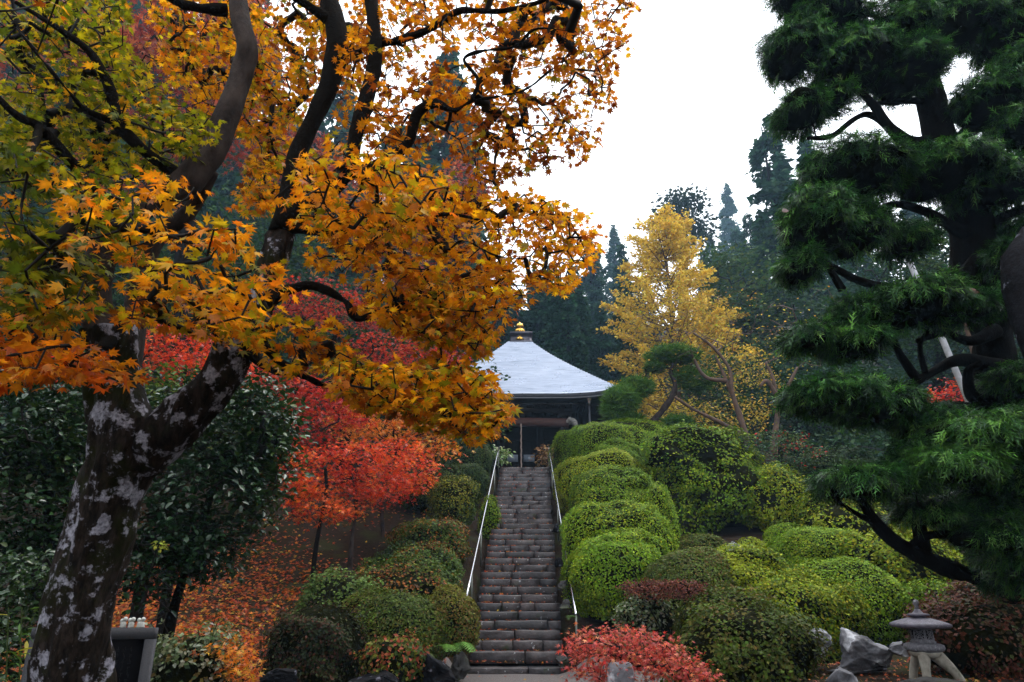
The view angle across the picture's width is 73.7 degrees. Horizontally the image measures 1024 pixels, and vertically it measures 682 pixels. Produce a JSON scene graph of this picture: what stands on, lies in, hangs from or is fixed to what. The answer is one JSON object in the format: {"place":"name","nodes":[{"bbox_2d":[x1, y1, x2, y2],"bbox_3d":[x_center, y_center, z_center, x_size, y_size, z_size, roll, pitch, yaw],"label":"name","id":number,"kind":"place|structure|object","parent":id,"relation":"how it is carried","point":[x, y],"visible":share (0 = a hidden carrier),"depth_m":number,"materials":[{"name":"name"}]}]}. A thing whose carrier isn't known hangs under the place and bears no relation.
{"place":"outdoors","nodes":[
{"label":"outdoors","id":0,"kind":"place"},
{"bbox_2d":[0,305,1023,681],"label":"ground","id":1,"kind":"structure","parent":0,"point":[334,549],"depth_m":17.59,"materials":[{"name":"brown soil"}]},
{"bbox_2d":[0,542,54,681],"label":"understory bush","id":2,"kind":"object","parent":1,"relation":"on","point":[36,578],"visible":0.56,"depth_m":6.25,"materials":[{"name":"green plant"}]},
{"bbox_2d":[0,361,151,646],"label":"camellia tree","id":3,"kind":"object","parent":1,"relation":"on","point":[42,459],"visible":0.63,"depth_m":8.21,"materials":[{"name":"green plant"}]},
{"bbox_2d":[0,0,168,467],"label":"cedar tree","id":4,"kind":"object","parent":1,"relation":"on","point":[24,113],"visible":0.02,"depth_m":56.27,"materials":[{"name":"green plant"}]},
{"bbox_2d":[20,628,158,681],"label":"memorial stone","id":5,"kind":"object","parent":1,"relation":"on","point":[134,648],"visible":0.45,"depth_m":5.40,"materials":[{"name":"stone"}]},
{"bbox_2d":[0,0,194,439],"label":"cedar tree","id":6,"kind":"object","parent":1,"relation":"on","point":[135,7],"visible":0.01,"depth_m":58.53,"materials":[{"name":"green plant"}]},
{"bbox_2d":[0,64,292,494],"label":"evergreen tree","id":7,"kind":"object","parent":1,"relation":"on","point":[120,302],"visible":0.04,"depth_m":26.38,"materials":[{"name":"green plant"}]},
{"bbox_2d":[72,355,238,670],"bbox_3d":[-6.568,2.967,12.250,3.274,5.594,2.537,0,-20,0],"label":"maple tree","id":8,"kind":"object","parent":1,"relation":"on","point":[156,384],"visible":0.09,"depth_m":12.31,"materials":[{"name":"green plant"}]},
{"bbox_2d":[51,324,263,625],"bbox_3d":[-8.773,2.801,14.886,6.013,6.544,3.096,0,-20,0],"label":"maple tree","id":9,"kind":"object","parent":1,"relation":"on","point":[165,357],"visible":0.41,"depth_m":15.32,"materials":[{"name":"red plant"}]},
{"bbox_2d":[49,0,266,460],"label":"cedar tree","id":10,"kind":"object","parent":1,"relation":"on","point":[234,179],"visible":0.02,"depth_m":57.86,"materials":[{"name":"green plant"}]},
{"bbox_2d":[0,0,349,528],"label":"maple tree","id":11,"kind":"object","parent":1,"relation":"on","point":[140,50],"visible":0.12,"depth_m":23.54,"materials":[{"name":"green plant"}]},
{"bbox_2d":[74,0,288,432],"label":"cedar tree","id":12,"kind":"object","parent":1,"relation":"on","point":[231,159],"visible":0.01,"depth_m":63.01,"materials":[{"name":"green plant"}]},
{"bbox_2d":[145,604,243,681],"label":"shrub","id":13,"kind":"object","parent":1,"relation":"on","point":[176,662],"visible":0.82,"depth_m":6.68,"materials":[{"name":"green plant"}]},
{"bbox_2d":[116,364,317,657],"bbox_3d":[-4.066,2.551,9.246,2.574,4.770,2.862,5,-20,-14],"label":"camellia tree","id":14,"kind":"object","parent":1,"relation":"on","point":[244,469],"visible":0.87,"depth_m":8.94,"materials":[{"name":"green plant"}]},
{"bbox_2d":[0,506,446,681],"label":"fallen leaves","id":15,"kind":"object","parent":1,"relation":"on","point":[191,625],"visible":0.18,"depth_m":14.95,"materials":[{"name":"orange plant"}]},
{"bbox_2d":[190,634,265,681],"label":"orange seedling","id":16,"kind":"object","parent":1,"relation":"on","point":[236,670],"visible":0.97,"depth_m":6.65,"materials":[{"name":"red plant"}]},
{"bbox_2d":[115,153,364,469],"bbox_3d":[-13.471,-1.050,34.703,17.433,19.745,11.657,-16,-25,37],"label":"evergreen tree","id":17,"kind":"object","parent":1,"relation":"on","point":[293,254],"visible":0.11,"depth_m":36.33,"materials":[{"name":"green plant"}]},
{"bbox_2d":[162,100,329,464],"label":"cedar tree","id":18,"kind":"object","parent":1,"relation":"on","point":[301,274],"visible":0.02,"depth_m":58.73,"materials":[{"name":"green plant"}]},
{"bbox_2d":[250,77,366,468],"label":"cedar tree","id":19,"kind":"object","parent":1,"relation":"on","point":[328,120],"visible":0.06,"depth_m":65.49,"materials":[{"name":"green plant"}]},
{"bbox_2d":[253,594,370,681],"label":"shrub","id":20,"kind":"object","parent":1,"relation":"on","point":[317,642],"visible":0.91,"depth_m":11.25,"materials":[{"name":"green plant"}]},
{"bbox_2d":[241,360,387,534],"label":"maple tree","id":21,"kind":"object","parent":1,"relation":"on","point":[306,384],"visible":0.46,"depth_m":19.15,"materials":[{"name":"red plant"}]},
{"bbox_2d":[267,442,364,582],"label":"maple sapling","id":22,"kind":"object","parent":1,"relation":"on","point":[324,498],"visible":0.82,"depth_m":16.40,"materials":[{"name":"red plant"}]},
{"bbox_2d":[0,0,641,681],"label":"maple tree","id":23,"kind":"object","parent":1,"relation":"on","point":[136,444],"visible":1,"depth_m":4.41,"materials":[{"name":"orange plant"}]},
{"bbox_2d":[293,562,386,611],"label":"shrub","id":24,"kind":"object","parent":1,"relation":"on","point":[341,588],"visible":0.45,"depth_m":14.02,"materials":[{"name":"green plant"}]},
{"bbox_2d":[301,436,421,574],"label":"maple sapling","id":25,"kind":"object","parent":1,"relation":"on","point":[354,488],"visible":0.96,"depth_m":17.16,"materials":[{"name":"red plant"}]},
{"bbox_2d":[317,123,424,468],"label":"cedar tree","id":26,"kind":"object","parent":1,"relation":"on","point":[352,279],"visible":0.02,"depth_m":55.38,"materials":[{"name":"green plant"}]},
{"bbox_2d":[228,210,514,468],"bbox_3d":[-7.328,0.865,32.654,15.043,16.092,10.047,0,-20,0],"label":"maple tree","id":27,"kind":"object","parent":1,"relation":"on","point":[348,330],"visible":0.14,"depth_m":32.08,"materials":[{"name":"plant"}]},
{"bbox_2d":[272,272,473,484],"bbox_3d":[-5.462,1.792,25.238,8.382,8.726,4.412,0,-20,0],"label":"maple tree","id":28,"kind":"object","parent":1,"relation":"on","point":[311,312],"visible":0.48,"depth_m":25.62,"materials":[{"name":"red plant"}]},
{"bbox_2d":[349,626,435,681],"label":"shrub","id":29,"kind":"object","parent":1,"relation":"on","point":[402,658],"visible":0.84,"depth_m":10.77,"materials":[{"name":"green plant"}]},
{"bbox_2d":[341,585,451,666],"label":"azalea bush","id":30,"kind":"object","parent":1,"relation":"on","point":[390,613],"visible":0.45,"depth_m":12.41,"materials":[{"name":"green plant"}]},
{"bbox_2d":[319,392,475,506],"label":"maple tree","id":31,"kind":"object","parent":1,"relation":"on","point":[395,427],"visible":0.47,"depth_m":22.06,"materials":[{"name":"red plant"}]},
{"bbox_2d":[359,436,450,536],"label":"maple sapling","id":32,"kind":"object","parent":1,"relation":"on","point":[424,475],"visible":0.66,"depth_m":19.11,"materials":[{"name":"red plant"}]},
{"bbox_2d":[350,549,465,597],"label":"azalea bush","id":33,"kind":"object","parent":1,"relation":"on","point":[417,575],"visible":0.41,"depth_m":14.33,"materials":[{"name":"green plant"}]},
{"bbox_2d":[340,152,494,465],"bbox_3d":[-4.233,-1.701,28.772,7.924,14.481,5.307,0,-20,0],"label":"maple tree","id":34,"kind":"object","parent":1,"relation":"on","point":[454,182],"visible":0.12,"depth_m":30.16,"materials":[{"name":"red plant"}]},
{"bbox_2d":[386,534,465,585],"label":"azalea bush","id":35,"kind":"object","parent":1,"relation":"on","point":[449,559],"visible":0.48,"depth_m":15.62,"materials":[{"name":"green plant"}]},
{"bbox_2d":[399,458,463,511],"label":"azalea bush","id":36,"kind":"object","parent":1,"relation":"on","point":[446,470],"visible":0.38,"depth_m":21.14,"materials":[{"name":"green plant"}]},
{"bbox_2d":[390,511,479,563],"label":"azalea bush","id":37,"kind":"object","parent":1,"relation":"on","point":[450,530],"visible":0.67,"depth_m":17.08,"materials":[{"name":"green plant"}]},
{"bbox_2d":[356,45,517,467],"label":"cedar tree","id":38,"kind":"object","parent":1,"relation":"on","point":[438,153],"visible":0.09,"depth_m":58.86,"materials":[{"name":"green plant"}]},
{"bbox_2d":[421,654,454,681],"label":"rock","id":39,"kind":"object","parent":1,"relation":"on","point":[435,670],"visible":0.97,"depth_m":10.77,"materials":[{"name":"grey stone"}]},
{"bbox_2d":[428,584,480,657],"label":"azalea bush","id":40,"kind":"object","parent":1,"relation":"on","point":[456,607],"visible":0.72,"depth_m":12.67,"materials":[{"name":"green plant"}]},
{"bbox_2d":[426,474,483,526],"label":"azalea bush","id":41,"kind":"object","parent":1,"relation":"on","point":[459,498],"visible":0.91,"depth_m":19.06,"materials":[{"name":"green plant"}]},
{"bbox_2d":[437,437,493,475],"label":"azalea bush","id":42,"kind":"object","parent":1,"relation":"on","point":[484,457],"visible":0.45,"depth_m":24.54,"materials":[{"name":"green plant"}]},
{"bbox_2d":[453,463,490,502],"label":"azalea bush","id":43,"kind":"object","parent":1,"relation":"on","point":[475,470],"visible":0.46,"depth_m":21.92,"materials":[{"name":"green plant"}]},
{"bbox_2d":[466,447,499,596],"bbox_3d":[-0.750,5.227,20.437,0.056,6.264,10.837,-1,-20,2],"label":"handrail","id":44,"kind":"object","parent":1,"relation":"on","point":[470,581],"visible":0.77,"depth_m":18.34,"materials":[{"name":"metal"}]},
{"bbox_2d":[477,494,501,539],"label":"azalea bush","id":45,"kind":"object","parent":1,"relation":"on","point":[491,518],"visible":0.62,"depth_m":20.42,"materials":[{"name":"green plant"}]},
{"bbox_2d":[468,467,564,673],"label":"stone steps","id":46,"kind":"structure","parent":1,"relation":"on","point":[538,481],"depth_m":16.84,"materials":[{"name":"grey stone"}]},
{"bbox_2d":[428,322,615,469],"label":"temple hall","id":47,"kind":"structure","parent":1,"relation":"on","point":[552,394],"depth_m":33.16,"materials":[{"name":"grey metal"}]},
{"bbox_2d":[520,269,552,349],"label":"cedar tree","id":48,"kind":"object","parent":1,"relation":"on","point":[531,320],"visible":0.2,"depth_m":55.02,"materials":[{"name":"green plant"}]},
{"bbox_2d":[541,276,571,362],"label":"cedar tree","id":49,"kind":"object","parent":1,"relation":"on","point":[550,330],"visible":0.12,"depth_m":49.97,"materials":[{"name":"green plant"}]},
{"bbox_2d":[551,282,588,371],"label":"cedar tree","id":50,"kind":"object","parent":1,"relation":"on","point":[575,349],"visible":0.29,"depth_m":48.18,"materials":[{"name":"green plant"}]},
{"bbox_2d":[570,289,603,377],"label":"cedar tree","id":51,"kind":"object","parent":1,"relation":"on","point":[579,297],"visible":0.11,"depth_m":51.01,"materials":[{"name":"green plant"}]},
{"bbox_2d":[547,421,634,474],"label":"azalea bush","id":52,"kind":"object","parent":1,"relation":"on","point":[579,441],"visible":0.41,"depth_m":24.26,"materials":[{"name":"green plant"}]},
{"bbox_2d":[581,238,613,368],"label":"cedar tree","id":53,"kind":"object","parent":1,"relation":"on","point":[594,293],"visible":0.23,"depth_m":86.95,"materials":[{"name":"green plant"}]},
{"bbox_2d":[588,301,618,380],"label":"cedar tree","id":54,"kind":"object","parent":1,"relation":"on","point":[606,346],"visible":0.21,"depth_m":61.92,"materials":[{"name":"green plant"}]},
{"bbox_2d":[552,447,655,512],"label":"azalea bush","id":55,"kind":"object","parent":1,"relation":"on","point":[567,473],"visible":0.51,"depth_m":21.59,"materials":[{"name":"green plant"}]},
{"bbox_2d":[568,464,652,509],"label":"azalea bush","id":56,"kind":"object","parent":1,"relation":"on","point":[600,485],"visible":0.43,"depth_m":19.42,"materials":[{"name":"green plant"}]},
{"bbox_2d":[604,225,620,319],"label":"cedar tree","id":57,"kind":"object","parent":1,"relation":"on","point":[614,242],"visible":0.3,"depth_m":132.75,"materials":[{"name":"green plant"}]},
{"bbox_2d":[560,527,669,622],"bbox_3d":[2.402,5.399,15.593,2.625,2.255,2.197,0,-20,0],"label":"azalea bush","id":58,"kind":"object","parent":1,"relation":"on","point":[597,568],"visible":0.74,"depth_m":14.95,"materials":[{"name":"green plant"}]},
{"bbox_2d":[588,436,647,465],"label":"azalea bush","id":59,"kind":"object","parent":1,"relation":"on","point":[632,449],"visible":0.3,"depth_m":23.31,"materials":[{"name":"green plant"}]},
{"bbox_2d":[559,498,679,577],"bbox_3d":[2.692,5.275,17.397,3.009,2.427,2.505,0,-20,0],"label":"azalea bush","id":60,"kind":"object","parent":1,"relation":"on","point":[578,524],"visible":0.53,"depth_m":16.81,"materials":[{"name":"green plant"}]},
{"bbox_2d":[607,661,634,681],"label":"granite post","id":61,"kind":"object","parent":1,"relation":"on","point":[613,670],"visible":0.9,"depth_m":8.04,"materials":[{"name":"grey stone"}]},
{"bbox_2d":[606,242,635,371],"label":"cedar tree","id":62,"kind":"object","parent":1,"relation":"on","point":[620,254],"visible":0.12,"depth_m":83.45,"materials":[{"name":"green plant"}]},
{"bbox_2d":[608,282,651,421],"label":"cedar tree","id":63,"kind":"object","parent":1,"relation":"on","point":[620,346],"visible":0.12,"depth_m":50.96,"materials":[{"name":"green plant"}]},
{"bbox_2d":[607,418,666,451],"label":"azalea bush","id":64,"kind":"object","parent":1,"relation":"on","point":[639,429],"visible":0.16,"depth_m":25.50,"materials":[{"name":"green plant"}]},
{"bbox_2d":[555,619,726,681],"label":"dwarf maple","id":65,"kind":"object","parent":1,"relation":"on","point":[617,654],"visible":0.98,"depth_m":8.40,"materials":[{"name":"red plant"}]},
{"bbox_2d":[609,574,681,658],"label":"shrub","id":66,"kind":"object","parent":1,"relation":"on","point":[637,612],"visible":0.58,"depth_m":12.17,"materials":[{"name":"green plant"}]},
{"bbox_2d":[595,340,717,427],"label":"pruned pine","id":67,"kind":"object","parent":1,"relation":"on","point":[624,398],"visible":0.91,"depth_m":27.65,"materials":[{"name":"green plant"}]},
{"bbox_2d":[641,481,682,548],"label":"azalea bush","id":68,"kind":"object","parent":1,"relation":"on","point":[658,495],"visible":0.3,"depth_m":18.68,"materials":[{"name":"green plant"}]},
{"bbox_2d":[612,577,715,641],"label":"flat topped shrub","id":69,"kind":"object","parent":1,"relation":"on","point":[664,587],"visible":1,"depth_m":11.84,"materials":[{"name":"red plant"}]},
{"bbox_2d":[632,183,731,414],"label":"pine tree","id":70,"kind":"object","parent":1,"relation":"on","point":[701,228],"visible":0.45,"depth_m":82.46,"materials":[{"name":"leaf"},{"name":"twig"}]},
{"bbox_2d":[596,202,771,425],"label":"ginkgo tree","id":71,"kind":"object","parent":1,"relation":"on","point":[658,248],"visible":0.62,"depth_m":46.68,"materials":[{"name":"beige plant"}]},
{"bbox_2d":[640,546,742,640],"bbox_3d":[3.707,5.347,14.073,2.241,2.143,1.655,0,-20,0],"label":"azalea bush","id":72,"kind":"object","parent":1,"relation":"on","point":[690,564],"visible":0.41,"depth_m":13.84,"materials":[{"name":"green plant"}]},
{"bbox_2d":[638,419,766,535],"bbox_3d":[6.228,4.857,22.690,6.229,4.485,4.023,0,-20,0],"label":"azalea bush","id":73,"kind":"object","parent":1,"relation":"on","point":[704,475],"visible":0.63,"depth_m":21.60,"materials":[{"name":"green plant"}]},
{"bbox_2d":[677,532,728,550],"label":"azalea bush","id":74,"kind":"object","parent":1,"relation":"on","point":[700,539],"visible":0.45,"depth_m":17.36,"materials":[{"name":"green plant"}]},
{"bbox_2d":[628,279,785,446],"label":"bare tree","id":75,"kind":"object","parent":1,"relation":"on","point":[738,411],"visible":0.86,"depth_m":27.55,"materials":[{"name":"beige plant"}]},
{"bbox_2d":[644,350,796,443],"bbox_3d":[10.310,3.378,32.074,4.983,7.186,9.002,-18,-27,41],"label":"yellow shrub","id":76,"kind":"object","parent":1,"relation":"on","point":[708,422],"visible":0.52,"depth_m":31.95,"materials":[{"name":"yellow leaf"},{"name":"twig"}]},
{"bbox_2d":[669,578,785,644],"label":"shrub","id":77,"kind":"object","parent":1,"relation":"on","point":[740,598],"visible":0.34,"depth_m":11.89,"materials":[{"name":"green plant"}]},
{"bbox_2d":[717,182,749,294],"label":"cedar tree","id":78,"kind":"object","parent":1,"relation":"on","point":[729,209],"visible":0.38,"depth_m":163.74,"materials":[{"name":"green plant"}]},
{"bbox_2d":[695,542,792,593],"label":"azalea bush","id":79,"kind":"object","parent":1,"relation":"on","point":[748,565],"visible":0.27,"depth_m":14.25,"materials":[{"name":"green plant"}]},
{"bbox_2d":[658,595,835,681],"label":"azalea bush","id":80,"kind":"object","parent":1,"relation":"on","point":[754,644],"visible":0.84,"depth_m":8.89,"materials":[{"name":"green plant"}]},
{"bbox_2d":[714,286,838,453],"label":"bare tree","id":81,"kind":"object","parent":1,"relation":"on","point":[771,384],"visible":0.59,"depth_m":29.05,"materials":[{"name":"beige plant"}]},
{"bbox_2d":[740,460,812,532],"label":"azalea bush","id":82,"kind":"object","parent":1,"relation":"on","point":[776,498],"visible":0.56,"depth_m":20.85,"materials":[{"name":"green plant"}]},
{"bbox_2d":[691,237,863,448],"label":"evergreen tree","id":83,"kind":"object","parent":1,"relation":"on","point":[731,271],"visible":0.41,"depth_m":48.76,"materials":[{"name":"green plant"}]},
{"bbox_2d":[738,422,830,473],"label":"berry shrub","id":84,"kind":"object","parent":1,"relation":"on","point":[780,454],"visible":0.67,"depth_m":24.41,"materials":[{"name":"green plant"}]},
{"bbox_2d":[657,343,931,460],"bbox_3d":[15.210,4.211,37.200,13.879,9.034,10.152,0,-20,0],"label":"evergreen tree","id":85,"kind":"object","parent":1,"relation":"on","point":[823,430],"visible":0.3,"depth_m":37.17,"materials":[{"name":"green plant"}]},
{"bbox_2d":[738,113,882,460],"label":"cedar tree","id":86,"kind":"object","parent":1,"relation":"on","point":[775,181],"visible":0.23,"depth_m":56.33,"materials":[{"name":"green plant"}]},
{"bbox_2d":[766,525,859,568],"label":"azalea bush","id":87,"kind":"object","parent":1,"relation":"on","point":[792,547],"visible":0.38,"depth_m":16.05,"materials":[{"name":"green plant"}]},
{"bbox_2d":[744,564,882,663],"bbox_3d":[5.418,5.094,12.613,2.791,1.869,1.835,0,-20,0],"label":"azalea bush","id":88,"kind":"object","parent":1,"relation":"on","point":[833,608],"visible":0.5,"depth_m":12.23,"materials":[{"name":"green plant"}]},
{"bbox_2d":[774,445,878,478],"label":"shrub","id":89,"kind":"object","parent":1,"relation":"on","point":[842,453],"visible":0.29,"depth_m":24.39,"materials":[{"name":"green plant"}]},
{"bbox_2d":[795,133,904,452],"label":"cedar tree","id":90,"kind":"object","parent":1,"relation":"on","point":[802,148],"visible":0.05,"depth_m":56.90,"materials":[{"name":"green plant"}]},
{"bbox_2d":[792,556,908,647],"bbox_3d":[6.794,5.330,13.471,2.598,2.103,2.038,0,-20,0],"label":"azalea bush","id":91,"kind":"object","parent":1,"relation":"on","point":[880,590],"visible":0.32,"depth_m":12.98,"materials":[{"name":"green plant"}]},
{"bbox_2d":[790,491,910,537],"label":"azalea bush","id":92,"kind":"object","parent":1,"relation":"on","point":[819,515],"visible":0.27,"depth_m":17.23,"materials":[{"name":"green plant"}]},
{"bbox_2d":[827,627,892,673],"bbox_3d":[4.456,4.012,8.832,0.821,0.572,0.496,-17,-26,39],"label":"rock","id":93,"kind":"object","parent":1,"relation":"on","point":[860,653],"visible":0.91,"depth_m":8.69,"materials":[{"name":"grey stone"}]},
{"bbox_2d":[750,0,1023,606],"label":"cloud pruned conifer","id":94,"kind":"object","parent":1,"relation":"on","point":[969,454],"visible":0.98,"depth_m":8.11,"materials":[{"name":"green plant"}]},
{"bbox_2d":[854,248,931,432],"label":"cedar tree","id":95,"kind":"object","parent":1,"relation":"on","point":[871,278],"visible":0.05,"depth_m":60.60,"materials":[{"name":"green plant"}]},
{"bbox_2d":[827,525,972,589],"bbox_3d":[8.901,5.382,16.099,3.381,2.243,2.445,0,-20,0],"label":"azalea bush","id":96,"kind":"object","parent":1,"relation":"on","point":[877,551],"visible":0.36,"depth_m":15.38,"materials":[{"name":"green plant"}]},
{"bbox_2d":[790,204,1022,461],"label":"evergreen tree","id":97,"kind":"object","parent":1,"relation":"on","point":[880,443],"visible":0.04,"depth_m":29.61,"materials":[{"name":"green plant"}]},
{"bbox_2d":[894,575,959,628],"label":"azalea bush","id":98,"kind":"object","parent":1,"relation":"on","point":[916,591],"visible":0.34,"depth_m":12.44,"materials":[{"name":"green plant"}]},
{"bbox_2d":[889,600,965,680],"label":"stone lantern","id":99,"kind":"object","parent":1,"relation":"on","point":[923,647],"visible":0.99,"depth_m":7.95,"materials":[{"name":"stone"},{"name":"granite"}]},
{"bbox_2d":[898,200,969,401],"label":"cedar tree","id":100,"kind":"object","parent":1,"relation":"on","point":[909,214],"visible":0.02,"depth_m":63.70,"materials":[{"name":"green plant"}]},
{"bbox_2d":[868,228,1016,394],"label":"evergreen tree","id":101,"kind":"object","parent":1,"relation":"on","point":[937,356],"visible":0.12,"depth_m":31.42,"materials":[{"name":"green plant"}]},
{"bbox_2d":[900,583,1023,679],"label":"azalea bush","id":102,"kind":"object","parent":1,"relation":"on","point":[984,638],"visible":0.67,"depth_m":8.26,"materials":[{"name":"red plant"}]},
{"bbox_2d":[1000,226,1023,357],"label":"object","id":103,"kind":"object","parent":1,"relation":"on","point":[1012,271],"visible":1,"depth_m":6.95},
{"bbox_2d":[443,657,673,681],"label":"path","id":104,"kind":"structure","parent":0,"point":[514,677],"depth_m":12.63,"materials":[{"name":"grey stone"}]},
{"bbox_2d":[172,0,1023,325],"label":"sky","id":105,"kind":"structure","parent":0,"point":[693,101],"materials":[{"name":"white"}]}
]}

